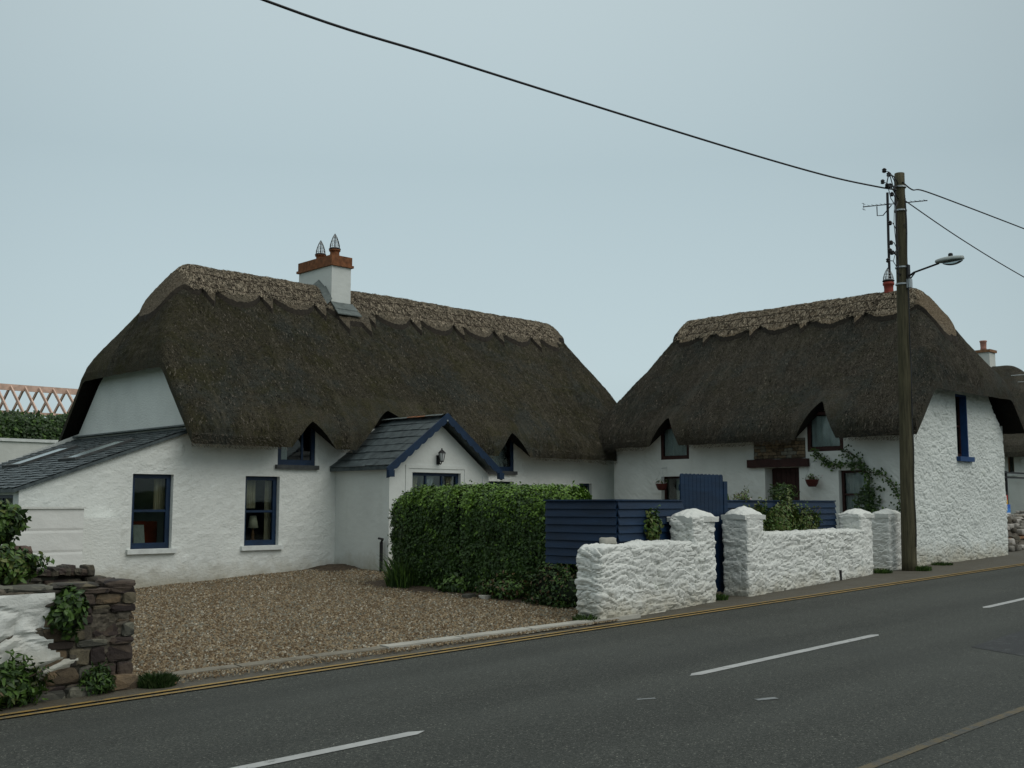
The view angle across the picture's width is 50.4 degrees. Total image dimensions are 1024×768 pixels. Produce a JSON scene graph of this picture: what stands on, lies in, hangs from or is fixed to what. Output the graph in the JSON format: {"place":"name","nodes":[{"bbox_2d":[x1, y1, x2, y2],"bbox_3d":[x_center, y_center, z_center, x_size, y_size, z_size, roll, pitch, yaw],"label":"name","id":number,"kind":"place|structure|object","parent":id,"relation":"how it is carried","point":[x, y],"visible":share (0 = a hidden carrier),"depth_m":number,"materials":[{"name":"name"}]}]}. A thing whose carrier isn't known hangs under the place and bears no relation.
{"place":"outdoors","nodes":[
{"label":"outdoors","id":0,"kind":"place"},
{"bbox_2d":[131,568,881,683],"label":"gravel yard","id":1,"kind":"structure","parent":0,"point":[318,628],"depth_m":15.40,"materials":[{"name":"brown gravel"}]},
{"bbox_2d":[308,564,360,571],"bbox_3d":[-3.346,3.722,21.759,1.400,0.203,1.750,6,-9,-44],"label":"soil patch","id":2,"kind":"object","parent":1,"relation":"on","point":[333,567],"visible":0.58,"depth_m":21.87,"materials":[{"name":"brown soil"}]},
{"bbox_2d":[731,485,751,499],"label":"potted plant","id":3,"kind":"object","parent":1,"relation":"on","point":[742,497],"visible":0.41,"depth_m":21.79,"materials":[{"name":"green plant"}]},
{"bbox_2d":[766,482,799,499],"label":"potted plant","id":4,"kind":"object","parent":1,"relation":"on","point":[778,488],"visible":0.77,"depth_m":23.71,"materials":[{"name":"green plant"}]},
{"bbox_2d":[0,564,1023,767],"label":"road","id":5,"kind":"structure","parent":0,"point":[919,669],"depth_m":8.87,"materials":[{"name":"grey asphalt"}]},
{"bbox_2d":[232,731,422,767],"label":"line dash","id":6,"kind":"object","parent":5,"relation":"on","point":[316,752],"visible":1,"depth_m":7.35,"materials":[{"name":"white paint"}]},
{"bbox_2d":[0,563,1023,718],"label":"double yellow line","id":7,"kind":"object","parent":5,"relation":"on","point":[435,650],"visible":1,"depth_m":11.39,"materials":[{"name":"paint"}]},
{"bbox_2d":[756,697,777,699],"bbox_3d":[2.083,2.578,8.915,0.197,0.004,0.070,2,-7,-20],"label":"paint fleck","id":8,"kind":"object","parent":5,"relation":"on","point":[766,698],"visible":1,"depth_m":8.92},
{"bbox_2d":[690,634,878,675],"bbox_3d":[2.939,2.797,11.330,3.680,0.073,0.115,6,-9,-44],"label":"line dash","id":9,"kind":"object","parent":5,"relation":"on","point":[775,656],"visible":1,"depth_m":11.15,"materials":[{"name":"white paint"}]},
{"bbox_2d":[858,706,1023,767],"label":"yellow line","id":10,"kind":"object","parent":5,"relation":"on","point":[887,759],"visible":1,"depth_m":7.42,"materials":[{"name":"paint"}]},
{"bbox_2d":[972,630,1023,655],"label":"road patch","id":11,"kind":"object","parent":5,"relation":"on","point":[1012,643],"visible":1,"depth_m":11.69,"materials":[{"name":"grey asphalt"}]},
{"bbox_2d":[983,598,1023,607],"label":"line dash","id":12,"kind":"object","parent":5,"relation":"on","point":[1007,602],"visible":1,"depth_m":15.61,"materials":[{"name":"white paint"}]},
{"bbox_2d":[0,550,1023,713],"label":"pavement","id":13,"kind":"structure","parent":0,"point":[1011,558],"depth_m":15.25,"materials":[{"name":"grey concrete"}]},
{"bbox_2d":[0,681,9,699],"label":"weed","id":14,"kind":"object","parent":13,"relation":"on","point":[4,692],"visible":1,"depth_m":8.77,"materials":[{"name":"green plant"}]},
{"bbox_2d":[0,649,59,710],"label":"weed","id":15,"kind":"object","parent":13,"relation":"on","point":[19,684],"visible":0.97,"depth_m":9.01,"materials":[{"name":"green plant"}]},
{"bbox_2d":[77,658,116,696],"bbox_3d":[-3.603,2.593,9.501,0.362,0.400,0.424,6,-9,-44],"label":"weed","id":16,"kind":"object","parent":13,"relation":"on","point":[102,682],"visible":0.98,"depth_m":9.47,"materials":[{"name":"green plant"}]},
{"bbox_2d":[137,670,180,688],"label":"grass tuft","id":17,"kind":"object","parent":13,"relation":"on","point":[154,680],"visible":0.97,"depth_m":9.81,"materials":[{"name":"green plant"}]},
{"bbox_2d":[159,646,385,675],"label":"kerb","id":18,"kind":"structure","parent":13,"relation":"on","point":[248,664],"depth_m":10.98,"materials":[{"name":"concrete"}]},
{"bbox_2d":[380,613,640,650],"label":"pale kerb","id":19,"kind":"structure","parent":13,"relation":"on","point":[481,634],"depth_m":12.95,"materials":[{"name":"concrete"}]},
{"bbox_2d":[571,613,597,620],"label":"grass tuft","id":20,"kind":"object","parent":13,"relation":"on","point":[581,617],"visible":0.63,"depth_m":13.98,"materials":[{"name":"green plant"}]},
{"bbox_2d":[716,593,728,600],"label":"grass tuft","id":21,"kind":"object","parent":13,"relation":"on","point":[720,597],"visible":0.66,"depth_m":16.49,"materials":[{"name":"green plant"}]},
{"bbox_2d":[873,568,892,573],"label":"grass tuft","id":22,"kind":"object","parent":13,"relation":"on","point":[880,571],"visible":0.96,"depth_m":20.93,"materials":[{"name":"green plant"}]},
{"bbox_2d":[881,168,916,570],"bbox_3d":[7.743,-0.321,21.815,1.123,8.218,0.348,6,-9,-44],"label":"utility pole","id":23,"kind":"object","parent":13,"relation":"on","point":[903,284],"visible":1,"depth_m":21.91,"materials":[{"name":"brown wood"}]},
{"bbox_2d":[261,0,896,189],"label":"overhead cable","id":24,"kind":"object","parent":23,"relation":"attached to","point":[428,53],"visible":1,"depth_m":14.97,"materials":[{"name":"black rubber"}]},
{"bbox_2d":[906,253,963,278],"bbox_3d":[8.432,-2.349,21.743,0.260,0.425,1.190,6,-9,-44],"label":"street lamp","id":25,"kind":"object","parent":23,"relation":"attached to","point":[950,257],"visible":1,"depth_m":21.54,"materials":[{"name":"black metal"}]},
{"bbox_2d":[902,182,1023,228],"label":"overhead cable","id":26,"kind":"object","parent":23,"relation":"attached to","point":[961,204],"visible":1,"depth_m":24.50,"materials":[{"name":"black rubber"}]},
{"bbox_2d":[906,201,1023,276],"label":"overhead cable","id":27,"kind":"object","parent":23,"relation":"attached to","point":[962,239],"visible":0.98,"depth_m":24.42,"materials":[{"name":"black rubber"}]},
{"bbox_2d":[915,564,931,570],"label":"grass tuft","id":28,"kind":"object","parent":13,"relation":"on","point":[923,568],"visible":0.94,"depth_m":21.39,"materials":[{"name":"green plant"}]},
{"bbox_2d":[930,562,952,565],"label":"grass tuft","id":29,"kind":"object","parent":13,"relation":"on","point":[941,563],"visible":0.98,"depth_m":22.79,"materials":[{"name":"green plant"}]},
{"bbox_2d":[0,0,1023,417],"label":"sky","id":30,"kind":"structure","parent":0,"point":[141,141],"materials":[{"name":"blue"}]},
{"bbox_3d":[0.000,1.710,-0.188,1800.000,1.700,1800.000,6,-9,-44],"label":"ground","id":31,"kind":"structure","parent":0,"visible":0},
{"bbox_2d":[0,579,27,585],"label":"rubble bank","id":32,"kind":"structure","parent":31,"relation":"on","point":[12,583],"depth_m":10.66,"materials":[{"name":"brown stone"}]},
{"bbox_2d":[0,499,31,548],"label":"bush","id":33,"kind":"object","parent":32,"relation":"on","point":[13,522],"visible":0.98,"depth_m":10.70,"materials":[{"name":"green plant"}]},
{"bbox_2d":[14,545,32,553],"bbox_3d":[-4.899,1.678,10.859,0.198,0.129,0.184,6,-9,-44],"label":"boulder","id":34,"kind":"object","parent":32,"relation":"on","point":[29,548],"visible":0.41,"depth_m":10.82,"materials":[{"name":"grey stone"}]},
{"bbox_2d":[0,438,57,462],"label":"white outbuilding","id":35,"kind":"structure","parent":31,"relation":"on","point":[11,448],"depth_m":30.91,"materials":[{"name":"white paint"}]},
{"bbox_2d":[0,409,68,439],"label":"background hedge","id":36,"kind":"object","parent":31,"relation":"on","point":[17,424],"visible":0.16,"depth_m":35.56,"materials":[{"name":"green plant"}]},
{"bbox_2d":[0,383,77,415],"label":"roof frame","id":37,"kind":"object","parent":31,"relation":"on","point":[41,390],"visible":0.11,"depth_m":41.01,"materials":[{"name":"brown wood"}]},
{"bbox_2d":[25,564,105,584],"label":"rubble wall","id":38,"kind":"structure","parent":31,"relation":"on","point":[65,573],"depth_m":11.27,"materials":[{"name":"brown stone"}]},
{"bbox_2d":[12,507,120,577],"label":"block wall","id":39,"kind":"structure","parent":31,"relation":"on","point":[67,535],"depth_m":18.15,"materials":[{"name":"stone"}]},
{"bbox_2d":[0,577,137,702],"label":"field stone wall","id":40,"kind":"structure","parent":31,"relation":"on","point":[107,632],"depth_m":9.48,"materials":[{"name":"grey stone"}]},
{"bbox_2d":[0,541,54,584],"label":"bush","id":41,"kind":"object","parent":40,"relation":"on","point":[17,566],"visible":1,"depth_m":9.77,"materials":[{"name":"green plant"}]},
{"bbox_2d":[43,583,90,642],"bbox_3d":[-3.845,1.991,9.408,0.381,0.519,0.327,6,-9,-44],"label":"wall plant","id":42,"kind":"object","parent":40,"relation":"attached to","point":[68,610],"depth_m":9.36,"materials":[{"name":"green plant"}]},
{"bbox_2d":[0,234,617,588],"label":"thatched cottage","id":43,"kind":"structure","parent":31,"relation":"on","point":[205,393],"depth_m":22.63,"materials":[{"name":"stone"}]},
{"bbox_2d":[0,495,12,504],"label":"window","id":44,"kind":"structure","parent":43,"relation":"in","point":[2,497],"depth_m":18.87,"materials":[{"name":"grey glass"}]},
{"bbox_2d":[133,521,156,542],"bbox_3d":[-7.183,3.160,20.589,0.620,1.120,0.680,6,-9,-44],"label":"armchair","id":45,"kind":"object","parent":43,"relation":"in","point":[150,531],"visible":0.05,"depth_m":20.50,"materials":[{"name":"red fabric"}]},
{"bbox_2d":[126,474,176,554],"bbox_3d":[-6.619,2.378,19.950,0.950,1.445,0.240,6,-9,-44],"label":"window","id":46,"kind":"structure","parent":43,"relation":"in","point":[140,548],"depth_m":20.03,"materials":[{"name":"blue paint"}]},
{"bbox_2d":[153,479,164,509],"bbox_3d":[-6.595,2.058,20.359,0.220,0.580,0.056,6,-9,-44],"label":"curtain","id":47,"kind":"object","parent":43,"relation":"hanging from","point":[159,493],"visible":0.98,"depth_m":20.35,"materials":[{"name":"beige fabric"}]},
{"bbox_2d":[246,480,255,507],"bbox_3d":[-5.224,2.178,21.677,0.250,0.590,0.056,6,-9,-44],"label":"curtain","id":48,"kind":"object","parent":43,"relation":"hanging from","point":[250,496],"visible":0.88,"depth_m":21.69,"materials":[{"name":"beige fabric"}]},
{"bbox_2d":[240,476,283,550],"bbox_3d":[-4.972,2.552,21.532,0.930,1.445,0.240,6,-9,-44],"label":"window","id":49,"kind":"structure","parent":43,"relation":"in","point":[248,544],"depth_m":21.63,"materials":[{"name":"blue paint"}]},
{"bbox_2d":[264,480,271,539],"bbox_3d":[-4.876,2.543,21.976,0.280,1.250,0.056,6,-9,-44],"label":"curtain","id":50,"kind":"object","parent":43,"relation":"hanging from","point":[267,506],"visible":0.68,"depth_m":21.93,"materials":[{"name":"beige fabric"}]},
{"bbox_2d":[281,447,286,459],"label":"curtain","id":51,"kind":"object","parent":43,"relation":"hanging from","point":[284,453],"visible":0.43,"depth_m":22.13,"materials":[{"name":"white fabric"}]},
{"bbox_2d":[275,428,318,469],"bbox_3d":[-4.386,1.210,22.185,1.010,1.055,0.150,6,-9,-44],"label":"dormer window","id":52,"kind":"structure","parent":43,"relation":"in","point":[309,464],"depth_m":22.26,"materials":[{"name":"blue paint"}]},
{"bbox_2d":[413,476,417,489],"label":"curtain","id":53,"kind":"object","parent":43,"relation":"hanging from","point":[415,480],"visible":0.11,"depth_m":22.14,"materials":[{"name":"white fabric"}]},
{"bbox_2d":[421,477,433,485],"bbox_3d":[-1.737,2.556,22.325,0.320,1.300,0.056,6,-9,-44],"label":"curtain","id":54,"kind":"object","parent":43,"relation":"hanging from","point":[429,480],"visible":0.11,"depth_m":22.40,"materials":[{"name":"white fabric"}]},
{"bbox_2d":[412,473,457,488],"bbox_3d":[-1.616,2.566,22.321,1.282,1.480,0.070,6,-9,-44],"label":"porch window","id":55,"kind":"structure","parent":43,"relation":"in","point":[455,476],"depth_m":22.45,"materials":[{"name":"blue paint"}]},
{"bbox_2d":[436,448,444,464],"bbox_3d":[-1.450,1.485,22.289,0.158,0.339,0.213,6,-9,-44],"label":"wall lantern","id":56,"kind":"object","parent":43,"relation":"attached to","point":[440,457],"depth_m":22.26,"materials":[{"name":"black metal"}]},
{"bbox_2d":[445,477,452,487],"bbox_3d":[-1.319,2.600,22.725,0.200,1.300,0.056,6,-9,-44],"label":"curtain","id":57,"kind":"object","parent":43,"relation":"hanging from","point":[449,480],"visible":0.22,"depth_m":22.79,"materials":[{"name":"beige fabric"}]},
{"bbox_2d":[489,482,509,485],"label":"window","id":58,"kind":"structure","parent":43,"relation":"in","point":[507,483],"depth_m":26.28,"materials":[{"name":"blue paint"}]},
{"bbox_2d":[488,439,517,474],"bbox_3d":[-0.286,1.643,26.121,1.030,1.055,0.150,6,-9,-44],"label":"dormer window","id":59,"kind":"structure","parent":43,"relation":"in","point":[504,460],"depth_m":26.29,"materials":[{"name":"black glass"}]},
{"bbox_2d":[579,484,588,492],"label":"window","id":60,"kind":"structure","parent":43,"relation":"in","point":[586,485],"depth_m":28.31,"materials":[{"name":"blue paint"}]},
{"bbox_3d":[-5.948,3.098,21.026,3.450,0.060,0.380,6,-9,-44],"label":"window board","id":61,"kind":"object","parent":43,"relation":"attached to","visible":0},
{"bbox_2d":[133,525,144,542],"bbox_3d":[-6.915,2.790,20.149,0.237,0.360,0.040,1,-6,-12],"label":"book","id":62,"kind":"object","parent":61,"relation":"on","point":[138,533],"visible":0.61,"depth_m":20.14,"materials":[{"name":"white paper"}]},
{"bbox_2d":[248,516,257,539],"bbox_3d":[-5.176,2.878,21.731,0.210,0.490,0.210,6,-9,-44],"label":"table lamp","id":63,"kind":"object","parent":61,"relation":"on","point":[252,523],"visible":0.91,"depth_m":21.68,"materials":[{"name":"beige fabric"}]},
{"bbox_2d":[362,579,533,603],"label":"hedge bed soil","id":64,"kind":"structure","parent":31,"relation":"on","point":[417,588],"depth_m":18.03,"materials":[{"name":"brown soil"}]},
{"bbox_2d":[373,551,422,588],"bbox_3d":[-1.830,3.184,18.688,1.070,0.757,1.199,6,-9,-44],"label":"weed","id":65,"kind":"object","parent":64,"relation":"on","point":[397,576],"visible":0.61,"depth_m":18.51,"materials":[{"name":"green plant"}]},
{"bbox_2d":[433,572,473,593],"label":"weed","id":66,"kind":"object","parent":64,"relation":"on","point":[454,581],"visible":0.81,"depth_m":17.59,"materials":[{"name":"green plant"}]},
{"bbox_2d":[462,593,476,597],"bbox_3d":[-0.672,3.331,17.021,0.209,0.106,0.169,6,-9,-44],"label":"bed stone","id":67,"kind":"object","parent":64,"relation":"on","point":[468,595],"visible":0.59,"depth_m":16.97,"materials":[{"name":"grey stone"}]},
{"bbox_2d":[479,595,491,598],"bbox_3d":[-0.416,3.295,16.783,0.170,0.085,0.140,6,-9,-44],"label":"bed stone","id":68,"kind":"object","parent":64,"relation":"on","point":[484,596],"visible":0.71,"depth_m":16.73,"materials":[{"name":"stone"}]},
{"bbox_2d":[387,479,591,596],"bbox_3d":[-0.463,2.574,18.294,1.580,1.945,4.314,6,-9,-44],"label":"clipped hedge","id":69,"kind":"object","parent":64,"relation":"on","point":[470,533],"visible":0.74,"depth_m":17.59,"materials":[{"name":"green plant"}]},
{"bbox_2d":[469,570,528,600],"bbox_3d":[-0.157,3.167,16.767,0.516,0.612,1.234,6,-9,-44],"label":"shrub","id":70,"kind":"object","parent":64,"relation":"on","point":[505,588],"visible":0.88,"depth_m":16.67,"materials":[{"name":"green plant"}]},
{"bbox_2d":[516,561,577,607],"bbox_3d":[0.646,2.992,15.873,0.604,0.823,1.723,6,-9,-44],"label":"shrub","id":71,"kind":"object","parent":64,"relation":"on","point":[553,586],"visible":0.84,"depth_m":15.72,"materials":[{"name":"green plant"}]},
{"bbox_2d":[543,499,683,566],"bbox_3d":[1.647,2.596,16.338,1.886,1.711,1.435,6,-9,-44],"label":"board fence","id":72,"kind":"object","parent":31,"relation":"on","point":[573,526],"visible":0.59,"depth_m":15.80,"materials":[{"name":"blue paint"}]},
{"bbox_2d":[574,508,718,622],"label":"garden wall","id":73,"kind":"structure","parent":31,"relation":"on","point":[642,577],"depth_m":15.02,"materials":[{"name":"stone"}]},
{"bbox_2d":[599,537,616,543],"bbox_3d":[1.299,2.121,14.706,0.262,0.098,0.148,6,-9,-44],"label":"loose stone","id":74,"kind":"object","parent":73,"relation":"on","point":[608,540],"visible":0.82,"depth_m":14.64,"materials":[{"name":"stone"}]},
{"bbox_2d":[644,505,663,540],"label":"shrub","id":75,"kind":"object","parent":73,"relation":"on","point":[653,527],"visible":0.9,"depth_m":15.85,"materials":[{"name":"green plant"}]},
{"bbox_2d":[678,473,727,591],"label":"garden gate","id":76,"kind":"structure","parent":31,"relation":"on","point":[708,493],"depth_m":17.36,"materials":[{"name":"blue paint"}]},
{"bbox_2d":[728,500,836,528],"bbox_3d":[4.795,2.921,19.284,0.184,1.711,4.137,-5,-8,41],"label":"board fence","id":77,"kind":"object","parent":31,"relation":"on","point":[827,509],"visible":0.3,"depth_m":20.18,"materials":[{"name":"blue paint"}]},
{"bbox_2d":[721,506,874,596],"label":"garden wall","id":78,"kind":"structure","parent":31,"relation":"on","point":[758,560],"depth_m":18.08,"materials":[{"name":"stone"}]},
{"bbox_2d":[741,493,778,530],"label":"shrub","id":79,"kind":"object","parent":78,"relation":"on","point":[763,511],"visible":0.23,"depth_m":18.41,"materials":[{"name":"green plant"}]},
{"bbox_2d":[767,488,802,530],"bbox_3d":[4.795,2.311,19.083,0.297,0.967,1.108,-6,-8,41],"label":"shrub","id":80,"kind":"object","parent":78,"relation":"on","point":[790,521],"visible":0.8,"depth_m":19.02,"materials":[{"name":"green plant"}]},
{"bbox_2d":[798,499,822,529],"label":"shrub","id":81,"kind":"object","parent":78,"relation":"on","point":[808,523],"visible":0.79,"depth_m":19.77,"materials":[{"name":"green plant"}]},
{"bbox_2d":[598,268,1023,566],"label":"thatched cottage","id":82,"kind":"structure","parent":31,"relation":"on","point":[737,401],"depth_m":25.11,"materials":[{"name":"paint"}]},
{"bbox_2d":[655,468,667,489],"bbox_3d":[3.706,2.342,26.909,0.392,0.568,0.368,1,-6,-12],"label":"hanging basket","id":83,"kind":"object","parent":82,"relation":"hanging from","point":[662,486],"visible":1,"depth_m":26.79,"materials":[{"name":"red plastic"}]},
{"bbox_2d":[664,477,678,499],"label":"window","id":84,"kind":"structure","parent":82,"relation":"in","point":[665,478],"depth_m":27.21,"materials":[{"name":"brown wood"}]},
{"bbox_2d":[661,426,688,459],"bbox_3d":[4.057,1.450,26.991,0.070,0.840,0.862,6,-9,-44],"label":"dormer window","id":85,"kind":"structure","parent":82,"relation":"in","point":[663,457],"depth_m":27.12,"materials":[{"name":"brown wood"}]},
{"bbox_2d":[665,429,686,455],"bbox_3d":[4.100,1.415,27.043,0.056,0.800,0.800,6,-9,-44],"label":"curtain","id":86,"kind":"object","parent":82,"relation":"hanging from","point":[673,447],"visible":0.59,"depth_m":27.16,"materials":[{"name":"white fabric"}]},
{"bbox_2d":[677,478,679,499],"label":"curtain","id":87,"kind":"object","parent":82,"relation":"hanging from","point":[678,491],"visible":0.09,"depth_m":27.09,"materials":[{"name":"white fabric"}]},
{"bbox_2d":[772,468,799,499],"bbox_3d":[6.356,3.003,24.830,0.090,2.160,0.870,6,-9,-44],"label":"door","id":88,"kind":"structure","parent":82,"relation":"in","point":[779,475],"depth_m":24.92,"materials":[{"name":"brown wood"}]},
{"bbox_2d":[802,461,822,486],"bbox_3d":[6.642,1.975,23.931,0.409,0.568,0.362,1,-6,-9],"label":"hanging basket","id":89,"kind":"object","parent":82,"relation":"hanging from","point":[812,481],"visible":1,"depth_m":23.81,"materials":[{"name":"red plastic"}]},
{"bbox_2d":[807,412,843,451],"bbox_3d":[6.929,1.045,24.043,0.070,0.880,0.872,6,-9,-44],"label":"dormer window","id":90,"kind":"structure","parent":82,"relation":"in","point":[809,428],"depth_m":24.11,"materials":[{"name":"brown wood"}]},
{"bbox_2d":[812,416,839,446],"bbox_3d":[6.979,1.010,24.088,0.056,0.840,0.810,6,-9,-44],"label":"curtain","id":91,"kind":"object","parent":82,"relation":"hanging from","point":[822,433],"visible":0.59,"depth_m":24.16,"materials":[{"name":"white fabric"}]},
{"bbox_2d":[841,470,865,511],"bbox_3d":[7.450,2.377,23.528,0.070,1.020,0.642,6,-9,-44],"label":"window","id":92,"kind":"structure","parent":82,"relation":"in","point":[844,493],"depth_m":23.71,"materials":[{"name":"brown wood"}]},
{"bbox_2d":[809,444,900,512],"bbox_3d":[7.372,2.606,23.227,0.189,2.694,2.209,6,-9,-44],"label":"climbing plant","id":93,"kind":"object","parent":82,"relation":"attached to","point":[869,497],"visible":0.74,"depth_m":23.13,"materials":[{"name":"green plant"}]},
{"bbox_2d":[845,473,866,509],"bbox_3d":[7.518,2.384,23.593,0.056,0.920,0.610,6,-9,-44],"label":"curtain","id":94,"kind":"object","parent":82,"relation":"hanging from","point":[855,483],"visible":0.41,"depth_m":23.69,"materials":[{"name":"white fabric"}]},
{"bbox_2d":[862,192,927,278],"bbox_3d":[9.101,-3.375,25.793,0.180,2.451,1.612,6,-9,-44],"label":"tv aerial","id":95,"kind":"object","parent":82,"relation":"attached to","point":[887,204],"visible":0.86,"depth_m":25.95,"materials":[{"name":"black metal"}]},
{"bbox_2d":[955,397,961,455],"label":"gable window","id":96,"kind":"structure","parent":82,"relation":"in","point":[956,398],"depth_m":24.76,"materials":[{"name":"blue wood"}]},
{"bbox_2d":[871,508,901,569],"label":"gate pillar","id":97,"kind":"structure","parent":31,"relation":"on","point":[886,531],"depth_m":21.81,"materials":[{"name":"stone"}]},
{"bbox_2d":[975,340,1023,513],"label":"background cottage","id":98,"kind":"structure","parent":31,"relation":"on","point":[1013,445],"depth_m":35.16,"materials":[{"name":"white paint"}]},
{"bbox_2d":[1007,457,1016,475],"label":"window","id":99,"kind":"structure","parent":98,"relation":"in","point":[1009,457],"depth_m":35.10,"materials":[{"name":"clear glass"}]},
{"bbox_2d":[1006,492,1010,513],"bbox_3d":[13.841,3.808,30.412,0.390,1.580,0.060,6,-9,-44],"label":"advertising flag","id":100,"kind":"object","parent":31,"relation":"on","point":[1009,509],"visible":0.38,"depth_m":30.47,"materials":[{"name":"fabric"}]},
{"bbox_2d":[1004,471,1023,503],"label":"site railing","id":101,"kind":"object","parent":31,"relation":"on","point":[1006,482],"visible":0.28,"depth_m":31.98,"materials":[{"name":"black metal"}]},
{"bbox_2d":[1008,522,1023,551],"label":"rubble mound","id":102,"kind":"object","parent":31,"relation":"on","point":[1010,533],"visible":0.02,"depth_m":28.11,"materials":[{"name":"grey stone"}]},
{"bbox_2d":[1007,511,1023,551],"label":"rubble","id":103,"kind":"object","parent":102,"relation":"on","point":[1017,528],"visible":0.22,"depth_m":28.24,"materials":[{"name":"grey stone"}]}
]}

